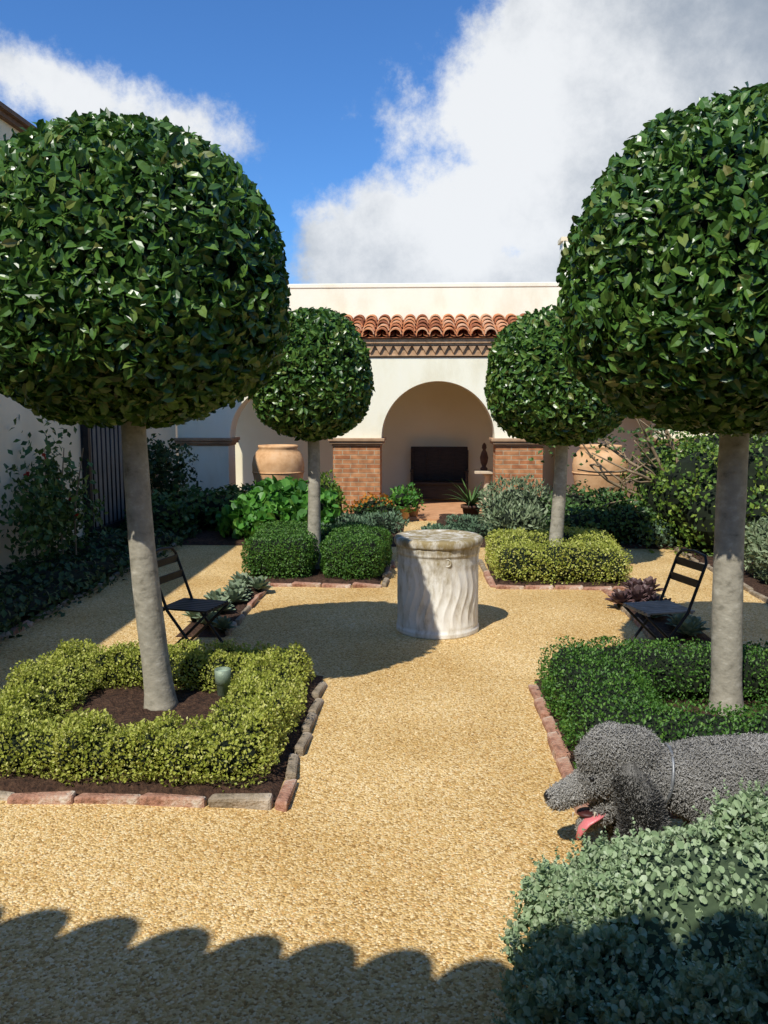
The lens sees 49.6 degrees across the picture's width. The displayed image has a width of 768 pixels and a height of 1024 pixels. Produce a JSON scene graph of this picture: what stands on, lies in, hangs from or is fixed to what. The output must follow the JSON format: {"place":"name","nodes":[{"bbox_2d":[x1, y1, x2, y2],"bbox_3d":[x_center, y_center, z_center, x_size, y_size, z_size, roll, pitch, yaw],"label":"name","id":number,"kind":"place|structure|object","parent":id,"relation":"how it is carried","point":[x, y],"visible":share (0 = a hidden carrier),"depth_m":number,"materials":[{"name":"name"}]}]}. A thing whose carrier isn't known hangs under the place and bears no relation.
{"place":"outdoors","nodes":[
{"label":"outdoors","id":0,"kind":"place"},
{"bbox_2d":[0,521,767,1023],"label":"gravel","id":1,"kind":"structure","parent":0,"point":[106,617],"depth_m":3.77,"materials":[{"name":"gravel"}]},
{"bbox_2d":[0,631,11,641],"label":"edging brick","id":2,"kind":"object","parent":1,"relation":"on","point":[3,635],"visible":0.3,"depth_m":7.12,"materials":[{"name":"grey stone"}]},
{"bbox_2d":[11,620,33,634],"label":"edging brick","id":3,"kind":"object","parent":1,"relation":"on","point":[14,629],"visible":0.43,"depth_m":7.38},
{"bbox_2d":[60,596,78,606],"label":"edging brick","id":4,"kind":"object","parent":1,"relation":"on","point":[64,603],"visible":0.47,"depth_m":8.35,"materials":[{"name":"grey stone"}]},
{"bbox_2d":[74,793,140,804],"bbox_3d":[-1.377,1.456,4.180,0.335,0.087,0.084,-2,5,4],"label":"edging brick","id":5,"kind":"object","parent":1,"relation":"on","point":[105,798],"visible":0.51,"depth_m":4.14,"materials":[{"name":"brick"}]},
{"bbox_2d":[0,674,322,801],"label":"soil","id":6,"kind":"structure","parent":1,"relation":"on","point":[124,706],"depth_m":4.45,"materials":[{"name":"soil"}]},
{"bbox_2d":[0,107,293,710],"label":"bay tree","id":7,"kind":"object","parent":6,"relation":"on","point":[144,278],"visible":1,"depth_m":4.38,"materials":[{"name":"green plant"}]},
{"bbox_2d":[0,638,315,791],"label":"box hedge","id":8,"kind":"object","parent":6,"relation":"on","point":[241,730],"visible":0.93,"depth_m":4.60,"materials":[{"name":"green plant"}]},
{"bbox_2d":[214,667,230,711],"bbox_3d":[-0.990,1.132,5.125,0.100,0.340,0.100,0,7,3],"label":"garden spotlight","id":9,"kind":"object","parent":6,"relation":"on","point":[222,678],"visible":0.63,"depth_m":5.08,"materials":[{"name":"green paint"}]},
{"bbox_2d":[139,792,206,807],"bbox_3d":[-1.047,1.450,4.152,0.335,0.087,0.084,0,1,6],"label":"edging brick","id":10,"kind":"object","parent":1,"relation":"on","point":[163,799],"visible":0.71,"depth_m":4.12,"materials":[{"name":"brick"}]},
{"bbox_2d":[156,547,228,648],"bbox_3d":[-1.527,0.726,6.533,0.511,0.880,0.404,2,7,17],"label":"folding chair","id":11,"kind":"object","parent":1,"relation":"on","point":[203,607],"visible":0.77,"depth_m":6.54,"materials":[{"name":"black paint"}]},
{"bbox_2d":[175,586,259,636],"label":"soil","id":12,"kind":"structure","parent":1,"relation":"on","point":[239,607],"depth_m":7.65,"materials":[{"name":"soil"}]},
{"bbox_2d":[182,611,197,621],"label":"succulent","id":13,"kind":"object","parent":12,"relation":"on","point":[190,614],"visible":0.59,"depth_m":7.61,"materials":[{"name":"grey plant"}]},
{"bbox_2d":[197,612,222,626],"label":"succulent","id":14,"kind":"object","parent":12,"relation":"on","point":[210,615],"visible":0.24,"depth_m":7.34,"materials":[{"name":"green plant"}]},
{"bbox_2d":[204,588,226,599],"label":"succulent","id":15,"kind":"object","parent":12,"relation":"on","point":[213,593],"visible":0.28,"depth_m":8.14,"materials":[{"name":"green plant"}]},
{"bbox_2d":[212,615,235,632],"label":"succulent","id":16,"kind":"object","parent":12,"relation":"on","point":[222,624],"visible":0.98,"depth_m":7.23,"materials":[{"name":"green plant"}]},
{"bbox_2d":[217,597,235,613],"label":"succulent","id":17,"kind":"object","parent":12,"relation":"on","point":[228,607],"visible":0.4,"depth_m":7.88,"materials":[{"name":"green plant"}]},
{"bbox_2d":[224,588,247,603],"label":"succulent","id":18,"kind":"object","parent":12,"relation":"on","point":[234,596],"visible":0.86,"depth_m":8.22,"materials":[{"name":"green plant"}]},
{"bbox_2d":[221,581,250,594],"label":"succulent","id":19,"kind":"object","parent":12,"relation":"on","point":[233,586],"visible":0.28,"depth_m":8.52,"materials":[{"name":"green plant"}]},
{"bbox_2d":[233,572,251,584],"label":"succulent","id":20,"kind":"object","parent":12,"relation":"on","point":[246,578],"visible":0.35,"depth_m":8.97,"materials":[{"name":"green plant"}]},
{"bbox_2d":[236,588,249,598],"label":"succulent","id":21,"kind":"object","parent":12,"relation":"on","point":[243,592],"visible":0.51,"depth_m":8.36,"materials":[{"name":"green plant"}]},
{"bbox_2d":[249,575,272,591],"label":"succulent","id":22,"kind":"object","parent":12,"relation":"on","point":[259,583],"visible":0.98,"depth_m":8.84,"materials":[{"name":"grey plant"}]},
{"bbox_2d":[225,621,237,635],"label":"edging brick","id":23,"kind":"object","parent":1,"relation":"on","point":[229,631],"visible":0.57,"depth_m":7.32,"materials":[{"name":"grey stone"}]},
{"bbox_2d":[235,614,244,625],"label":"edging brick","id":24,"kind":"object","parent":1,"relation":"on","point":[239,619],"visible":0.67,"depth_m":7.63,"materials":[{"name":"grey stone"}]},
{"bbox_2d":[208,793,272,810],"bbox_3d":[-0.708,1.446,4.117,0.319,0.097,0.080,-4,11,3],"label":"edging brick","id":25,"kind":"object","parent":1,"relation":"on","point":[259,801],"visible":0.82,"depth_m":4.10,"materials":[{"name":"grey stone"}]},
{"bbox_2d":[247,597,258,607],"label":"edging brick","id":26,"kind":"object","parent":1,"relation":"on","point":[252,602],"visible":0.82,"depth_m":8.32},
{"bbox_2d":[269,583,292,586],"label":"edging brick","id":27,"kind":"object","parent":1,"relation":"on","point":[281,584],"visible":0.34,"depth_m":9.21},
{"bbox_2d":[275,779,296,811],"bbox_3d":[-0.498,1.441,4.214,0.070,0.089,0.306,0,7,3],"label":"edging brick","id":28,"kind":"object","parent":1,"relation":"on","point":[284,797],"visible":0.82,"depth_m":4.15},
{"bbox_2d":[179,513,404,546],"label":"soil","id":29,"kind":"structure","parent":1,"relation":"on","point":[205,537],"depth_m":12.29,"materials":[{"name":"soil"}]},
{"bbox_2d":[215,475,341,538],"bbox_3d":[-1.560,-0.037,12.748,1.727,1.044,1.957,5,9,37],"label":"leafy shrub","id":30,"kind":"object","parent":29,"relation":"on","point":[266,499],"visible":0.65,"depth_m":12.34,"materials":[{"name":"green plant"}]},
{"bbox_2d":[320,470,348,515],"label":"leafy shrub","id":31,"kind":"object","parent":29,"relation":"on","point":[326,485],"visible":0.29,"depth_m":14.05,"materials":[{"name":"green plant"}]},
{"bbox_2d":[321,509,409,533],"bbox_3d":[-0.412,0.198,12.808,1.616,0.439,0.953,-6,9,-40],"label":"catmint","id":32,"kind":"object","parent":29,"relation":"on","point":[384,520],"visible":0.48,"depth_m":12.85,"materials":[{"name":"green plant"}]},
{"bbox_2d":[349,492,399,519],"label":"flowering bush","id":33,"kind":"object","parent":29,"relation":"on","point":[374,505],"visible":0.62,"depth_m":14.22,"materials":[{"name":"orange plant"}]},
{"bbox_2d":[384,482,418,519],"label":"potted plant","id":34,"kind":"object","parent":29,"relation":"on","point":[403,501],"visible":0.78,"depth_m":14.48,"materials":[{"name":"green plant"}]},
{"bbox_2d":[285,753,299,779],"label":"edging brick","id":35,"kind":"object","parent":1,"relation":"on","point":[292,766],"visible":0.67,"depth_m":4.47,"materials":[{"name":"grey stone"}]},
{"bbox_2d":[294,732,312,755],"bbox_3d":[-0.463,1.368,4.858,0.080,0.097,0.295,0,4,4],"label":"edging brick","id":36,"kind":"object","parent":1,"relation":"on","point":[302,744],"visible":0.68,"depth_m":4.79,"materials":[{"name":"grey stone"}]},
{"bbox_2d":[292,581,321,586],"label":"edging brick","id":37,"kind":"object","parent":1,"relation":"on","point":[304,584],"visible":0.7,"depth_m":9.21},
{"bbox_2d":[301,712,317,733],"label":"edging brick","id":38,"kind":"object","parent":1,"relation":"on","point":[309,721],"visible":0.66,"depth_m":5.11,"materials":[{"name":"grey stone"}]},
{"bbox_2d":[308,698,323,715],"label":"edging brick","id":39,"kind":"object","parent":1,"relation":"on","point":[316,705],"visible":0.63,"depth_m":5.42,"materials":[{"name":"grey stone"}]},
{"bbox_2d":[249,566,384,584],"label":"soil","id":40,"kind":"structure","parent":1,"relation":"on","point":[317,576],"depth_m":9.40,"materials":[{"name":"soil"}]},
{"bbox_2d":[240,520,338,578],"bbox_3d":[-1.061,0.449,10.152,1.190,0.550,1.568,0,7,3],"label":"box hedge","id":41,"kind":"object","parent":40,"relation":"on","point":[283,549],"visible":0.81,"depth_m":9.51,"materials":[{"name":"green plant"}]},
{"bbox_2d":[251,307,374,568],"bbox_3d":[-0.850,-0.835,9.922,1.490,3.140,1.483,0,7,3],"label":"bay tree","id":42,"kind":"object","parent":40,"relation":"on","point":[316,389],"visible":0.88,"depth_m":9.35,"materials":[{"name":"green plant"}]},
{"bbox_2d":[318,521,392,580],"bbox_3d":[-0.343,0.454,10.036,0.880,0.567,1.489,0,7,3],"label":"box hedge","id":43,"kind":"object","parent":40,"relation":"on","point":[356,550],"visible":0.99,"depth_m":9.47,"materials":[{"name":"green plant"}]},
{"bbox_2d":[311,682,327,698],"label":"edging brick","id":44,"kind":"object","parent":1,"relation":"on","point":[319,690],"visible":0.64,"depth_m":5.72,"materials":[{"name":"grey stone"}]},
{"bbox_2d":[322,583,350,587],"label":"edging brick","id":45,"kind":"object","parent":1,"relation":"on","point":[330,585],"visible":0.61,"depth_m":9.18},
{"bbox_2d":[352,582,381,587],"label":"edging brick","id":46,"kind":"object","parent":1,"relation":"on","point":[361,585],"visible":0.66,"depth_m":9.16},
{"bbox_2d":[382,571,391,579],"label":"edging brick","id":47,"kind":"object","parent":1,"relation":"on","point":[387,574],"visible":0.69,"depth_m":9.65,"materials":[{"name":"grey stone"}]},
{"bbox_2d":[394,529,482,639],"bbox_3d":[0.481,0.623,7.419,0.788,0.850,0.788,0,7,3],"label":"wellhead","id":48,"kind":"object","parent":1,"relation":"on","point":[437,584],"visible":1,"depth_m":7.12,"materials":[{"name":"stone"}]},
{"bbox_2d":[496,584,524,589],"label":"edging brick","id":49,"kind":"object","parent":1,"relation":"on","point":[499,586],"visible":0.57,"depth_m":9.10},
{"bbox_2d":[528,684,543,698],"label":"edging brick","id":50,"kind":"object","parent":1,"relation":"on","point":[535,691],"visible":0.59,"depth_m":5.71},
{"bbox_2d":[534,697,551,719],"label":"edging brick","id":51,"kind":"object","parent":1,"relation":"on","point":[541,708],"visible":0.74,"depth_m":5.34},
{"bbox_2d":[542,716,561,736],"bbox_3d":[1.024,1.340,5.087,0.082,0.084,0.304,-3,9,3],"label":"edging brick","id":52,"kind":"object","parent":1,"relation":"on","point":[548,723],"visible":0.48,"depth_m":5.10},
{"bbox_2d":[437,513,672,548],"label":"soil","id":53,"kind":"structure","parent":1,"relation":"on","point":[442,517],"depth_m":11.88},
{"bbox_2d":[416,514,498,538],"bbox_3d":[1.136,0.230,12.821,1.344,0.397,0.994,0,7,3],"label":"catmint","id":54,"kind":"object","parent":53,"relation":"on","point":[462,523],"visible":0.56,"depth_m":12.71,"materials":[{"name":"green plant"}]},
{"bbox_2d":[445,480,489,519],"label":"potted plant","id":55,"kind":"object","parent":53,"relation":"on","point":[469,507],"visible":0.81,"depth_m":14.35,"materials":[{"name":"green plant"}]},
{"bbox_2d":[474,473,552,535],"bbox_3d":[2.062,-0.084,12.828,1.416,1.054,1.782,0,7,3],"label":"sage bush","id":56,"kind":"object","parent":53,"relation":"on","point":[511,507],"visible":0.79,"depth_m":12.71,"materials":[{"name":"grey plant"}]},
{"bbox_2d":[538,479,665,544],"bbox_3d":[3.185,0.005,12.465,1.922,0.925,1.823,0,7,3],"label":"leafy shrub","id":57,"kind":"object","parent":53,"relation":"on","point":[589,511],"visible":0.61,"depth_m":11.97,"materials":[{"name":"green plant"}]},
{"bbox_2d":[485,560,626,587],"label":"soil","id":58,"kind":"structure","parent":1,"relation":"on","point":[588,583],"depth_m":9.25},
{"bbox_2d":[484,304,626,544],"bbox_3d":[2.039,-0.830,9.780,1.732,3.168,1.740,0,7,3],"label":"bay tree","id":59,"kind":"object","parent":58,"relation":"on","point":[535,392],"visible":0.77,"depth_m":9.18,"materials":[{"name":"green plant"}]},
{"bbox_2d":[484,524,632,585],"bbox_3d":[2.042,0.481,9.967,1.657,0.546,1.797,0,7,3],"label":"box hedge","id":60,"kind":"object","parent":58,"relation":"on","point":[519,554],"visible":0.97,"depth_m":9.27,"materials":[{"name":"green plant"}]},
{"bbox_2d":[547,731,570,760],"bbox_3d":[0.993,1.357,4.779,0.084,0.087,0.309,2,11,-2],"label":"edging brick","id":61,"kind":"object","parent":1,"relation":"on","point":[557,745],"visible":0.78,"depth_m":4.74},
{"bbox_2d":[556,757,572,778],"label":"edging brick","id":62,"kind":"object","parent":1,"relation":"on","point":[564,766],"visible":0.46,"depth_m":4.50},
{"bbox_2d":[584,586,612,589],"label":"edging brick","id":63,"kind":"object","parent":1,"relation":"on","point":[598,588],"visible":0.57,"depth_m":9.06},
{"bbox_2d":[491,777,767,1023],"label":"silver plant","id":64,"kind":"object","parent":1,"relation":"on","point":[662,931],"visible":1,"depth_m":2.46,"materials":[{"name":"green plant"}]},
{"bbox_2d":[643,628,654,640],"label":"edging brick","id":65,"kind":"object","parent":1,"relation":"on","point":[648,635],"visible":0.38,"depth_m":7.13,"materials":[{"name":"brown stone"}]},
{"bbox_2d":[535,677,767,804],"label":"soil","id":66,"kind":"structure","parent":1,"relation":"on","point":[664,698],"depth_m":5.39,"materials":[{"name":"soil"}]},
{"bbox_2d":[534,635,767,768],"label":"box hedge","id":67,"kind":"object","parent":66,"relation":"on","point":[624,682],"visible":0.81,"depth_m":5.15,"materials":[{"name":"green plant"}]},
{"bbox_2d":[556,81,767,715],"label":"bay tree","id":68,"kind":"object","parent":66,"relation":"on","point":[664,320],"visible":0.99,"depth_m":4.45,"materials":[{"name":"green plant"}]},
{"bbox_2d":[543,720,767,869],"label":"poodle","id":69,"kind":"object","parent":1,"relation":"on","point":[621,776],"visible":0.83,"depth_m":3.51,"materials":[{"name":"grey fur"}]},
{"bbox_2d":[612,590,710,643],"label":"soil","id":70,"kind":"structure","parent":1,"relation":"on","point":[667,629],"depth_m":7.28,"materials":[{"name":"soil"}]},
{"bbox_2d":[605,589,634,607],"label":"succulent","id":71,"kind":"object","parent":70,"relation":"on","point":[619,597],"visible":1,"depth_m":8.15,"materials":[{"name":"purple plant"}]},
{"bbox_2d":[624,579,649,589],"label":"succulent","id":72,"kind":"object","parent":70,"relation":"on","point":[638,582],"visible":0.17,"depth_m":8.62,"materials":[{"name":"purple plant"}]},
{"bbox_2d":[627,585,647,601],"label":"succulent","id":73,"kind":"object","parent":70,"relation":"on","point":[636,592],"visible":0.84,"depth_m":8.24,"materials":[{"name":"purple plant"}]},
{"bbox_2d":[640,584,660,598],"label":"succulent","id":74,"kind":"object","parent":70,"relation":"on","point":[648,590],"visible":0.36,"depth_m":8.33,"materials":[{"name":"purple plant"}]},
{"bbox_2d":[642,594,659,600],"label":"succulent","id":75,"kind":"object","parent":70,"relation":"on","point":[654,597],"visible":0.24,"depth_m":8.05,"materials":[{"name":"purple plant"}]},
{"bbox_2d":[643,576,663,591],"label":"succulent","id":76,"kind":"object","parent":70,"relation":"on","point":[650,581],"visible":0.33,"depth_m":8.66,"materials":[{"name":"purple plant"}]},
{"bbox_2d":[665,614,686,626],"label":"succulent","id":77,"kind":"object","parent":70,"relation":"on","point":[675,619],"visible":0.39,"depth_m":7.27,"materials":[{"name":"green plant"}]},
{"bbox_2d":[673,619,701,637],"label":"succulent","id":78,"kind":"object","parent":70,"relation":"on","point":[688,628],"visible":0.95,"depth_m":7.02,"materials":[{"name":"green plant"}]},
{"bbox_2d":[678,616,709,631],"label":"succulent","id":79,"kind":"object","parent":70,"relation":"on","point":[698,620],"visible":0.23,"depth_m":7.16,"materials":[{"name":"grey plant"}]},
{"bbox_2d":[623,549,707,647],"bbox_3d":[2.169,0.736,6.450,0.511,0.880,0.404,-2,7,-13],"label":"folding chair","id":80,"kind":"object","parent":1,"relation":"on","point":[648,609],"visible":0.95,"depth_m":6.41,"materials":[{"name":"black paint"}]},
{"bbox_2d":[0,0,767,283],"label":"sky","id":81,"kind":"structure","parent":0,"point":[387,141],"materials":[{"name":"blue"}]},
{"bbox_2d":[175,424,700,562],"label":"ground","id":82,"kind":"structure","parent":0,"point":[204,528],"depth_m":41.09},
{"bbox_2d":[0,790,13,800],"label":"edging brick","id":83,"kind":"object","parent":82,"relation":"on","point":[4,795],"visible":0.39,"depth_m":4.19,"materials":[{"name":"grey stone"}]},
{"bbox_2d":[7,791,75,804],"bbox_3d":[-1.716,1.455,4.176,0.336,0.089,0.077,-1,4,2],"label":"edging brick","id":84,"kind":"object","parent":82,"relation":"on","point":[60,797],"visible":0.63,"depth_m":4.14,"materials":[{"name":"brick"}]},
{"bbox_2d":[0,101,175,574],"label":"courtyard wall","id":85,"kind":"structure","parent":82,"relation":"on","point":[27,421],"depth_m":9.71,"materials":[{"name":"paint"}]},
{"bbox_2d":[80,424,126,535],"bbox_3d":[-4.059,-0.648,12.432,0.109,1.750,1.960,0,7,3],"label":"iron grille","id":86,"kind":"object","parent":85,"relation":"attached to","point":[102,451],"visible":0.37,"depth_m":12.20,"materials":[{"name":"metal"}]},
{"bbox_2d":[147,433,201,492],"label":"climbing plant","id":87,"kind":"object","parent":85,"relation":"attached to","point":[161,459],"visible":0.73,"depth_m":14.15,"materials":[{"name":"green plant"}]},
{"bbox_2d":[17,525,202,624],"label":"soil","id":88,"kind":"structure","parent":82,"relation":"on","point":[24,618],"depth_m":8.35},
{"bbox_2d":[0,414,107,572],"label":"rose bush","id":89,"kind":"object","parent":88,"relation":"on","point":[60,513],"visible":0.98,"depth_m":9.55,"materials":[{"name":"green plant"}]},
{"bbox_2d":[0,524,201,645],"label":"ground cover","id":90,"kind":"object","parent":88,"relation":"on","point":[23,592],"visible":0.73,"depth_m":8.95,"materials":[{"name":"green plant"}]},
{"bbox_2d":[120,481,256,533],"bbox_3d":[-2.930,-0.046,13.479,1.638,0.853,2.989,6,9,42],"label":"leafy shrub","id":91,"kind":"object","parent":88,"relation":"on","point":[172,509],"visible":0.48,"depth_m":13.01,"materials":[{"name":"green plant"}]},
{"bbox_2d":[241,605,251,615],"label":"edging brick","id":92,"kind":"object","parent":82,"relation":"on","point":[246,610],"visible":0.61,"depth_m":8.03,"materials":[{"name":"grey stone"}]},
{"bbox_2d":[174,282,714,520],"bbox_3d":[1.051,-2.262,16.213,10.465,4.470,3.600,0,7,3],"label":"arcade","id":93,"kind":"object","parent":82,"relation":"on","point":[428,344],"visible":0.28,"depth_m":16.39,"materials":[{"name":"beige paint"}]},
{"bbox_2d":[252,444,304,481],"bbox_3d":[-1.967,-0.612,15.509,0.977,1.266,0.977,0,7,3],"label":"urn","id":94,"kind":"object","parent":93,"relation":"on","point":[279,461],"visible":0.56,"depth_m":15.10,"materials":[{"name":"ceramic"}]},
{"bbox_2d":[407,488,425,516],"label":"potted plant","id":95,"kind":"object","parent":93,"relation":"on","point":[413,514],"visible":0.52,"depth_m":14.93,"materials":[{"name":"green plant"}]},
{"bbox_2d":[410,446,468,498],"bbox_3d":[1.169,-0.795,17.512,1.225,1.140,0.550,0,7,3],"label":"bench","id":96,"kind":"object","parent":93,"relation":"on","point":[434,471],"visible":0.94,"depth_m":17.66,"materials":[{"name":"brown wood"}]},
{"bbox_2d":[473,470,492,502],"bbox_3d":[2.111,-0.507,17.006,0.550,0.691,0.450,0,7,3],"label":"side table","id":97,"kind":"object","parent":93,"relation":"on","point":[487,474],"visible":0.51,"depth_m":16.91,"materials":[{"name":"stone"}]},
{"bbox_2d":[480,443,487,470],"bbox_3d":[2.035,-1.125,16.909,0.170,0.560,0.170,0,7,3],"label":"statuette","id":98,"kind":"object","parent":97,"relation":"on","point":[484,458],"visible":1,"depth_m":16.86,"materials":[{"name":"brown metal"}]},
{"bbox_2d":[572,444,627,499],"bbox_3d":[3.940,-0.583,15.215,1.000,1.280,1.000,0,7,3],"label":"urn","id":99,"kind":"object","parent":93,"relation":"on","point":[596,481],"visible":0.48,"depth_m":14.81,"materials":[{"name":"ceramic"}]},
{"bbox_2d":[486,576,495,587],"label":"edging brick","id":100,"kind":"object","parent":82,"relation":"on","point":[490,581],"visible":0.78,"depth_m":9.33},
{"bbox_2d":[525,585,553,589],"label":"edging brick","id":101,"kind":"object","parent":82,"relation":"on","point":[542,587],"visible":0.63,"depth_m":9.09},
{"bbox_2d":[555,585,583,589],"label":"edging brick","id":102,"kind":"object","parent":82,"relation":"on","point":[569,587],"visible":0.61,"depth_m":9.08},
{"bbox_2d":[554,237,651,501],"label":"neighbouring building","id":103,"kind":"structure","parent":82,"relation":"on","point":[629,425],"depth_m":17.07,"materials":[{"name":"beige paint"}]},
{"bbox_2d":[617,506,702,548],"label":"leafy shrub","id":104,"kind":"object","parent":82,"relation":"on","point":[664,537],"visible":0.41,"depth_m":11.74,"materials":[{"name":"green plant"}]},
{"bbox_2d":[674,543,767,596],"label":"soil","id":105,"kind":"structure","parent":82,"relation":"on","point":[756,584],"depth_m":9.65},
{"bbox_2d":[528,416,693,506],"bbox_3d":[3.257,-0.828,12.180,2.354,2.508,1.928,3,8,23],"label":"pruned shrub","id":106,"kind":"object","parent":105,"relation":"on","point":[624,457],"visible":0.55,"depth_m":12.27,"materials":[{"name":"brown plant"}]},
{"bbox_2d":[619,420,767,559],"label":"shrub","id":107,"kind":"object","parent":105,"relation":"on","point":[681,494],"visible":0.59,"depth_m":11.11,"materials":[{"name":"green plant"}]},
{"bbox_2d":[744,515,767,583],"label":"sage bush","id":108,"kind":"object","parent":105,"relation":"on","point":[756,552],"visible":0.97,"depth_m":9.39,"materials":[{"name":"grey plant"}]},
{"bbox_2d":[749,590,764,599],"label":"edging brick","id":109,"kind":"object","parent":82,"relation":"on","point":[757,595],"visible":0.64,"depth_m":8.69,"materials":[{"name":"grey brick"}]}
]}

